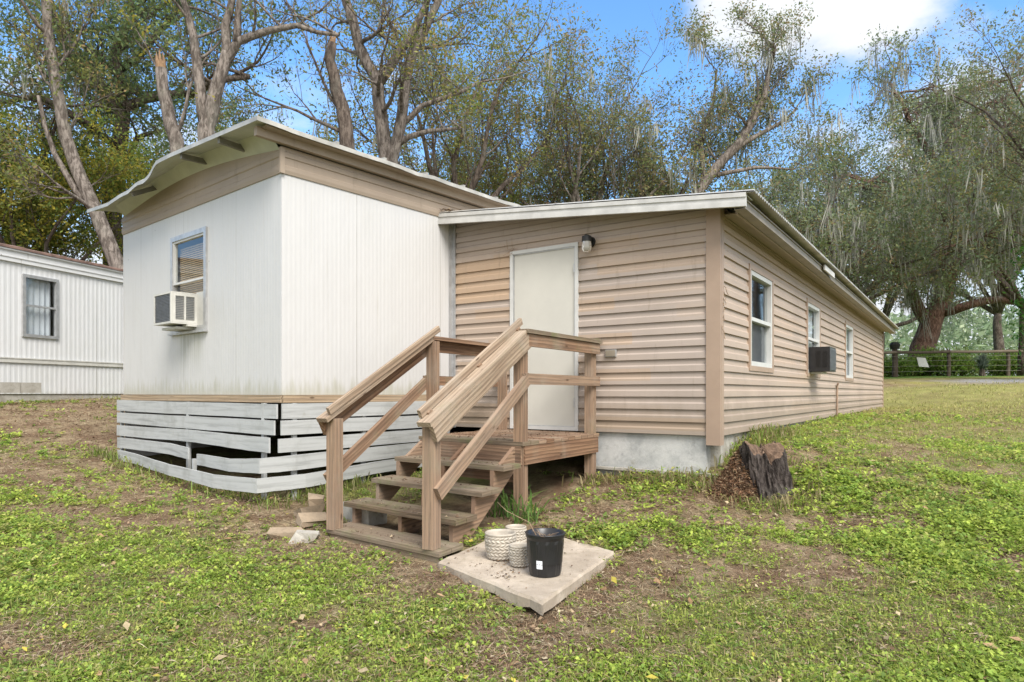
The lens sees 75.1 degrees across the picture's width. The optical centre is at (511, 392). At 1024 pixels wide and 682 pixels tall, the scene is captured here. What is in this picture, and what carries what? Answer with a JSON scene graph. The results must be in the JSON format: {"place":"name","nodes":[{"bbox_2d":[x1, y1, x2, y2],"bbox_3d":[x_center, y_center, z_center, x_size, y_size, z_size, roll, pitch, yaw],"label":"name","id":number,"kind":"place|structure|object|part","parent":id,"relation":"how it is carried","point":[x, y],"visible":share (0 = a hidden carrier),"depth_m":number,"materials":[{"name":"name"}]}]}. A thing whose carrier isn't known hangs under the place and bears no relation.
{"place":"outdoors","nodes":[
{"label":"outdoors","id":0,"kind":"place"},
{"bbox_2d":[0,375,1023,681],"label":"ground","id":1,"kind":"structure","parent":0,"point":[548,485],"depth_m":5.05,"materials":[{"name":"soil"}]},
{"bbox_2d":[0,382,19,392],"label":"cinder block","id":2,"kind":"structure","parent":1,"relation":"on","point":[9,387],"depth_m":11.98,"materials":[{"name":"grey concrete"}]},
{"bbox_2d":[20,382,40,392],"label":"cinder block","id":3,"kind":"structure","parent":1,"relation":"on","point":[30,387],"depth_m":12.36,"materials":[{"name":"grey concrete"}]},
{"bbox_2d":[0,243,122,401],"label":"neighbour trailer","id":4,"kind":"object","parent":1,"relation":"on","point":[61,327],"visible":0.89,"depth_m":13.67,"materials":[{"name":"white metal"}]},
{"bbox_3d":[-9.434,-1.700,13.263,0.160,1.220,0.751,0,0,16],"label":"window","id":5,"kind":"part","parent":4,"relation":"part of","materials":[{"name":"metal"}]},
{"bbox_2d":[0,0,138,268],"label":"leaning tree","id":6,"kind":"object","parent":1,"relation":"on","point":[82,189],"visible":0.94,"depth_m":15.41,"materials":[{"name":"brown plant"}]},
{"bbox_2d":[0,94,158,265],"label":"bushy tree","id":7,"kind":"object","parent":1,"relation":"on","point":[15,229],"visible":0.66,"depth_m":16.37,"materials":[{"name":"green plant"}]},
{"bbox_2d":[0,0,181,251],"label":"live oak","id":8,"kind":"object","parent":1,"relation":"on","point":[33,82],"visible":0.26,"depth_m":16.61,"materials":[{"name":"green plant"}]},
{"bbox_2d":[15,24,293,224],"bbox_3d":[-13.648,-7.120,27.780,11.379,14.017,11.374,0,0,-23],"label":"live oak","id":9,"kind":"object","parent":1,"relation":"on","point":[226,119],"visible":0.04,"depth_m":26.54,"materials":[{"name":"green plant"}]},
{"bbox_2d":[0,0,327,265],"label":"live oak","id":10,"kind":"object","parent":1,"relation":"on","point":[178,94],"visible":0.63,"depth_m":17.86,"materials":[{"name":"green plant"}]},
{"bbox_2d":[117,0,223,152],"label":"broken tree","id":11,"kind":"object","parent":1,"relation":"on","point":[173,127],"visible":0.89,"depth_m":13.41,"materials":[{"name":"brown plant"}]},
{"bbox_2d":[78,444,380,510],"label":"tall grass","id":12,"kind":"structure","parent":1,"relation":"on","point":[104,453],"depth_m":6.79,"materials":[{"name":"green plant"}]},
{"bbox_2d":[173,0,339,140],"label":"bare forked tree","id":13,"kind":"object","parent":1,"relation":"on","point":[207,108],"visible":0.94,"depth_m":13.13,"materials":[{"name":"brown plant"}]},
{"bbox_2d":[168,0,354,149],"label":"broken tree","id":14,"kind":"object","parent":1,"relation":"on","point":[344,129],"visible":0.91,"depth_m":13.92,"materials":[{"name":"brown plant"}]},
{"bbox_2d":[117,400,449,500],"bbox_3d":[-3.220,0.590,7.416,4.620,0.995,2.162,0,0,11],"label":"slat skirting","id":15,"kind":"object","parent":1,"relation":"on","point":[293,462],"visible":0.81,"depth_m":6.96,"materials":[{"name":"white wood"}]},
{"bbox_2d":[267,527,302,538],"bbox_3d":[-1.803,1.124,5.345,0.294,0.081,0.166,0,0,-12],"label":"stone","id":16,"kind":"object","parent":1,"relation":"on","point":[281,532],"visible":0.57,"depth_m":5.29,"materials":[{"name":"beige stone"}]},
{"bbox_2d":[87,115,520,455],"bbox_3d":[0.364,-0.880,12.472,4.324,3.561,13.360,0,0,40],"label":"mobile home","id":17,"kind":"object","parent":1,"relation":"on","point":[306,267],"visible":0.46,"depth_m":7.15,"materials":[{"name":"white metal"}]},
{"bbox_2d":[154,291,196,331],"bbox_3d":[-3.784,-0.915,7.545,0.480,0.400,0.340,0,0,40],"label":"air conditioner","id":18,"kind":"object","parent":17,"relation":"attached to","point":[175,311],"visible":1,"depth_m":7.43,"materials":[{"name":"white plastic"}]},
{"bbox_2d":[167,226,207,335],"bbox_3d":[-3.695,-1.255,7.644,0.918,1.160,0.125,0,0,40],"label":"window","id":19,"kind":"structure","parent":17,"relation":"in","point":[202,295],"depth_m":7.63,"materials":[{"name":"metal"}]},
{"bbox_2d":[288,530,320,543],"bbox_3d":[-1.640,1.133,5.254,0.232,0.091,0.164,0,0,-10],"label":"stone","id":20,"kind":"object","parent":1,"relation":"on","point":[301,535],"visible":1,"depth_m":5.20,"materials":[{"name":"grey stone"}]},
{"bbox_2d":[294,504,324,517],"bbox_3d":[-1.780,1.040,5.855,0.162,0.121,0.280,0,0,41],"label":"stone","id":21,"kind":"object","parent":1,"relation":"on","point":[317,508],"visible":0.57,"depth_m":5.79,"materials":[{"name":"beige stone"}]},
{"bbox_2d":[296,512,325,527],"bbox_3d":[-1.655,1.064,5.644,0.317,0.106,0.148,0,0,-34],"label":"stone","id":22,"kind":"object","parent":1,"relation":"on","point":[308,519],"visible":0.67,"depth_m":5.60,"materials":[{"name":"beige stone"}]},
{"bbox_2d":[308,493,324,510],"bbox_3d":[-1.770,0.983,6.029,0.161,0.158,0.145,0,0,-9],"label":"stone","id":23,"kind":"object","parent":1,"relation":"on","point":[315,499],"visible":0.53,"depth_m":5.97,"materials":[{"name":"beige stone"}]},
{"bbox_2d":[343,501,386,525],"bbox_3d":[-1.300,1.090,5.780,0.420,0.260,0.200,0,0,40],"label":"concrete block","id":24,"kind":"object","parent":1,"relation":"on","point":[372,518],"depth_m":5.64,"materials":[{"name":"grey concrete"}]},
{"bbox_2d":[315,105,552,205],"bbox_3d":[-4.431,-6.075,29.621,11.502,11.876,10.207,0,0,-25],"label":"live oak","id":25,"kind":"object","parent":1,"relation":"on","point":[418,167],"depth_m":28.59,"materials":[{"name":"green plant"}]},
{"bbox_2d":[297,0,581,163],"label":"vine tree","id":26,"kind":"object","parent":1,"relation":"on","point":[389,147],"visible":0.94,"depth_m":15.88,"materials":[{"name":"green plant"}]},
{"bbox_2d":[298,0,615,198],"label":"live oak","id":27,"kind":"object","parent":1,"relation":"on","point":[477,173],"visible":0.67,"depth_m":20.69,"materials":[{"name":"green plant"}]},
{"bbox_2d":[316,318,602,562],"bbox_3d":[-0.339,0.300,6.153,1.387,1.905,3.077,0,0,31],"label":"wooden porch","id":28,"kind":"object","parent":1,"relation":"on","point":[448,405],"visible":0.94,"depth_m":5.53,"materials":[{"name":"brown wood"}]},
{"bbox_2d":[338,428,583,544],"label":"porch litter","id":29,"kind":"object","parent":28,"relation":"on","point":[453,460],"visible":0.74,"depth_m":5.76,"materials":[{"name":"brown plant"}]},
{"bbox_2d":[463,587,485,595],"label":"stone block","id":30,"kind":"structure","parent":1,"relation":"on","point":[472,591],"depth_m":4.01,"materials":[{"name":"beige stone"}]},
{"bbox_2d":[0,399,1023,681],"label":"weeds","id":31,"kind":"object","parent":1,"relation":"on","point":[958,555],"visible":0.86,"depth_m":4.22,"materials":[{"name":"green plant"}]},
{"bbox_2d":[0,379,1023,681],"bbox_3d":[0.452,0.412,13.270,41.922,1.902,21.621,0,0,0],"label":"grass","id":32,"kind":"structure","parent":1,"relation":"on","point":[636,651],"depth_m":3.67,"materials":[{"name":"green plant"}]},
{"bbox_2d":[0,430,1023,681],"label":"fallen leaves","id":33,"kind":"object","parent":1,"relation":"on","point":[126,626],"visible":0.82,"depth_m":3.59,"materials":[{"name":"brown plant"}]},
{"bbox_2d":[401,45,642,205],"bbox_3d":[0.103,-6.341,25.829,8.425,12.746,7.976,0,0,-32],"label":"live oak","id":34,"kind":"object","parent":1,"relation":"on","point":[515,199],"visible":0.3,"depth_m":24.53,"materials":[{"name":"green plant"}]},
{"bbox_2d":[487,486,561,523],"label":"grass clump","id":35,"kind":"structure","parent":1,"relation":"on","point":[504,501],"depth_m":5.63,"materials":[{"name":"green plant"}]},
{"bbox_2d":[437,538,614,615],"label":"concrete slab","id":36,"kind":"structure","parent":1,"relation":"on","point":[540,596],"depth_m":4.15,"materials":[{"name":"grey concrete"}]},
{"bbox_2d":[484,529,515,560],"bbox_3d":[-0.078,1.030,4.515,0.217,0.175,0.217,0,0,0],"label":"plant pot","id":37,"kind":"object","parent":36,"relation":"on","point":[498,542],"visible":0.85,"depth_m":4.43,"materials":[{"name":"grey ceramic"}]},
{"bbox_2d":[505,524,526,542],"bbox_3d":[0.028,1.042,4.833,0.159,0.150,0.159,0,0,0],"label":"plant pot","id":38,"kind":"object","parent":36,"relation":"on","point":[520,529],"visible":0.41,"depth_m":4.78,"materials":[{"name":"grey ceramic"}]},
{"bbox_2d":[508,542,528,566],"bbox_3d":[0.050,1.050,4.314,0.146,0.135,0.146,0,0,0],"label":"plant pot","id":39,"kind":"object","parent":36,"relation":"on","point":[518,554],"visible":0.77,"depth_m":4.26,"materials":[{"name":"grey ceramic"}]},
{"bbox_2d":[448,542,604,588],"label":"slab litter","id":40,"kind":"object","parent":36,"relation":"on","point":[507,567],"visible":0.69,"depth_m":4.26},
{"bbox_2d":[506,510,569,577],"bbox_3d":[0.122,0.909,4.110,0.468,0.416,0.284,0,0,6],"label":"nursery pot","id":41,"kind":"object","parent":36,"relation":"on","point":[545,546],"visible":1,"depth_m":4.03,"materials":[{"name":"black plastic"}]},
{"bbox_2d":[451,0,761,205],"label":"live oak","id":42,"kind":"object","parent":1,"relation":"on","point":[575,192],"visible":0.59,"depth_m":22.84,"materials":[{"name":"green plant"}]},
{"bbox_2d":[510,132,721,202],"bbox_3d":[4.510,-7.084,36.169,10.786,13.402,12.143,0,0,-21],"label":"live oak","id":43,"kind":"object","parent":1,"relation":"on","point":[636,164],"depth_m":33.28,"materials":[{"name":"green plant"}]},
{"bbox_2d":[532,47,769,202],"bbox_3d":[5.319,-6.411,25.251,9.143,12.932,7.643,0,0,0],"label":"live oak","id":44,"kind":"object","parent":1,"relation":"on","point":[630,175],"visible":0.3,"depth_m":23.49,"materials":[{"name":"green plant"}]},
{"bbox_2d":[438,189,898,476],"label":"house addition","id":45,"kind":"structure","parent":1,"relation":"on","point":[700,315],"depth_m":7.09,"materials":[{"name":"beige"}]},
{"bbox_2d":[510,242,578,430],"bbox_3d":[0.360,-0.606,7.423,0.885,2.028,0.080,0,0,34],"label":"door","id":46,"kind":"structure","parent":45,"relation":"in","point":[544,283],"depth_m":7.37,"materials":[{"name":"white plastic"}]},
{"bbox_2d":[441,194,866,302],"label":"roof litter","id":47,"kind":"object","parent":45,"relation":"on","point":[448,210],"visible":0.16,"depth_m":7.86,"materials":[{"name":"brown plant"}]},
{"bbox_2d":[747,263,773,372],"bbox_3d":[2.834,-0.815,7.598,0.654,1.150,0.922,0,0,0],"label":"window","id":48,"kind":"structure","parent":45,"relation":"in","point":[760,341],"depth_m":7.75,"materials":[{"name":"white plastic"}]},
{"bbox_2d":[805,298,820,377],"bbox_3d":[4.559,-0.815,10.204,0.144,1.150,1.070,0,0,34],"label":"window","id":49,"kind":"structure","parent":45,"relation":"in","point":[811,305],"depth_m":10.43,"materials":[{"name":"white plastic"}]},
{"bbox_2d":[808,346,835,373],"bbox_3d":[4.625,-0.480,9.990,0.375,0.390,0.549,0,0,34],"label":"air conditioner","id":50,"kind":"object","parent":45,"relation":"attached to","point":[821,360],"visible":0.98,"depth_m":9.77,"materials":[{"name":"black plastic"}]},
{"bbox_2d":[844,321,853,380],"bbox_3d":[6.680,-0.815,13.309,0.144,1.150,1.110,0,0,34],"label":"window","id":51,"kind":"structure","parent":45,"relation":"in","point":[847,325],"depth_m":13.65,"materials":[{"name":"white plastic"}]},
{"bbox_2d":[561,450,847,513],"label":"foundation grass","id":52,"kind":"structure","parent":1,"relation":"on","point":[760,501],"depth_m":6.19,"materials":[{"name":"green plant"}]},
{"bbox_2d":[712,458,755,501],"bbox_3d":[2.050,0.761,5.980,0.560,0.468,0.480,0,0,0],"label":"soil mound","id":53,"kind":"object","parent":1,"relation":"on","point":[741,486],"visible":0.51,"depth_m":5.85,"materials":[{"name":"brown soil"}]},
{"bbox_2d":[707,446,767,504],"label":"wood crumbs","id":54,"kind":"object","parent":1,"relation":"on","point":[720,484],"visible":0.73,"depth_m":5.87,"materials":[{"name":"brown wood"}]},
{"bbox_2d":[669,155,830,242],"bbox_3d":[10.634,-6.387,34.820,10.058,11.778,9.688,0,0,-13],"label":"live oak","id":55,"kind":"object","parent":1,"relation":"on","point":[745,187],"visible":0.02,"depth_m":32.58,"materials":[{"name":"green plant"}]},
{"bbox_2d":[688,423,812,473],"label":"corner grass","id":56,"kind":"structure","parent":1,"relation":"on","point":[762,433],"depth_m":7.00,"materials":[{"name":"green plant"}]},
{"bbox_2d":[657,0,854,193],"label":"live oak","id":57,"kind":"object","parent":1,"relation":"on","point":[762,99],"visible":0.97,"depth_m":22.70,"materials":[{"name":"green plant"}]},
{"bbox_2d":[739,441,793,502],"bbox_3d":[2.262,0.721,5.958,0.560,0.598,0.538,0,0,39],"label":"tree stump","id":58,"kind":"object","parent":1,"relation":"on","point":[768,470],"visible":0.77,"depth_m":5.84,"materials":[{"name":"brown wood"}]},
{"bbox_2d":[710,93,933,282],"bbox_3d":[15.606,-8.708,38.018,16.718,15.972,12.749,0,0,-32],"label":"live oak","id":59,"kind":"object","parent":1,"relation":"on","point":[789,142],"visible":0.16,"depth_m":36.11,"materials":[{"name":"green plant"}]},
{"bbox_2d":[781,412,862,434],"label":"wall grass","id":60,"kind":"structure","parent":1,"relation":"on","point":[817,419],"depth_m":9.38,"materials":[{"name":"green plant"}]},
{"bbox_2d":[714,125,1023,309],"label":"live oak","id":61,"kind":"object","parent":1,"relation":"on","point":[910,219],"visible":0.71,"depth_m":26.84,"materials":[{"name":"green plant"}]},
{"bbox_2d":[717,116,1023,356],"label":"live oak","id":62,"kind":"object","parent":1,"relation":"on","point":[909,321],"visible":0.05,"depth_m":50.18,"materials":[{"name":"green plant"}]},
{"bbox_2d":[793,50,1023,374],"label":"live oak","id":63,"kind":"object","parent":1,"relation":"on","point":[998,338],"visible":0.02,"depth_m":41.83,"materials":[{"name":"green plant"}]},
{"bbox_2d":[796,23,1023,375],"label":"live oak","id":64,"kind":"object","parent":1,"relation":"on","point":[930,317],"visible":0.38,"depth_m":33.10,"materials":[{"name":"green plant"}]},
{"bbox_2d":[884,354,938,376],"bbox_3d":[18.583,-1.403,32.891,4.262,1.450,3.083,0,0,35],"label":"shrub","id":65,"kind":"object","parent":1,"relation":"on","point":[908,365],"visible":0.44,"depth_m":32.27,"materials":[{"name":"green plant"}]},
{"bbox_2d":[885,355,940,375],"bbox_3d":[20.342,-1.400,33.996,3.643,1.356,2.963,0,0,0],"label":"shrub","id":66,"kind":"object","parent":1,"relation":"on","point":[918,373],"visible":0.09,"depth_m":33.66,"materials":[{"name":"green plant"}]},
{"bbox_2d":[812,303,1019,375],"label":"wood","id":67,"kind":"object","parent":1,"relation":"on","point":[983,330],"visible":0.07,"depth_m":71.08,"materials":[{"name":"green plant"}]},
{"bbox_2d":[812,71,1023,375],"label":"live oak","id":68,"kind":"object","parent":1,"relation":"on","point":[1010,294],"visible":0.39,"depth_m":30.73,"materials":[{"name":"green plant"}]},
{"bbox_2d":[912,342,981,375],"bbox_3d":[21.375,-1.622,33.394,3.629,1.780,3.444,0,0,0],"label":"shrub","id":69,"kind":"object","parent":1,"relation":"on","point":[932,366],"visible":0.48,"depth_m":32.77,"materials":[{"name":"green plant"}]},
{"bbox_2d":[872,1,1023,241],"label":"live oak","id":70,"kind":"object","parent":1,"relation":"on","point":[1008,144],"visible":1,"depth_m":22.84,"materials":[{"name":"green plant"}]},
{"bbox_2d":[884,349,1022,376],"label":"pasture fence","id":71,"kind":"object","parent":1,"relation":"on","point":[894,353],"visible":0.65,"depth_m":30.88,"materials":[{"name":"brown wood"}]},
{"bbox_2d":[889,342,899,348],"bbox_3d":[17.814,-2.195,30.980,0.464,0.320,0.464,0,0,0],"label":"post bucket","id":72,"kind":"object","parent":71,"relation":"on","point":[894,345],"visible":1,"depth_m":30.82,"materials":[{"name":"black plastic"}]},
{"bbox_2d":[916,357,928,366],"bbox_3d":[18.988,-1.409,30.765,0.570,0.460,0.030,0,0,0],"label":"blank sign","id":73,"kind":"object","parent":71,"relation":"attached to","point":[922,362],"visible":1,"depth_m":30.75,"materials":[{"name":"white plastic"}]},
{"bbox_2d":[924,346,1016,375],"bbox_3d":[22.358,-1.520,32.850,4.584,1.661,4.092,0,0,0],"label":"shrub","id":74,"kind":"object","parent":1,"relation":"on","point":[963,370],"visible":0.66,"depth_m":32.24,"materials":[{"name":"green plant"}]},
{"bbox_2d":[972,352,990,375],"bbox_3d":[21.496,-1.288,30.425,0.980,1.270,1.045,0,0,-19],"label":"yucca","id":75,"kind":"object","parent":1,"relation":"on","point":[982,362],"visible":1,"depth_m":30.31,"materials":[{"name":"green plant"}]},
{"bbox_2d":[974,348,1016,375],"bbox_3d":[24.550,-1.504,33.065,3.822,1.573,3.101,0,0,-44],"label":"shrub","id":76,"kind":"object","parent":1,"relation":"on","point":[998,373],"visible":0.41,"depth_m":32.52,"materials":[{"name":"green plant"}]},
{"bbox_2d":[994,347,1017,375],"bbox_3d":[25.024,-1.624,32.596,4.118,1.774,3.946,0,0,0],"label":"shrub","id":77,"kind":"object","parent":1,"relation":"on","point":[1011,363],"visible":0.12,"depth_m":32.50,"materials":[{"name":"green plant"}]},
{"bbox_2d":[992,234,1023,375],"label":"sapling","id":78,"kind":"object","parent":1,"relation":"on","point":[1018,292],"visible":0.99,"depth_m":25.34,"materials":[{"name":"green plant"}]},
{"bbox_2d":[0,0,1023,374],"label":"sky","id":79,"kind":"structure","parent":0,"point":[838,25],"materials":[{"name":"blue"}]}
]}

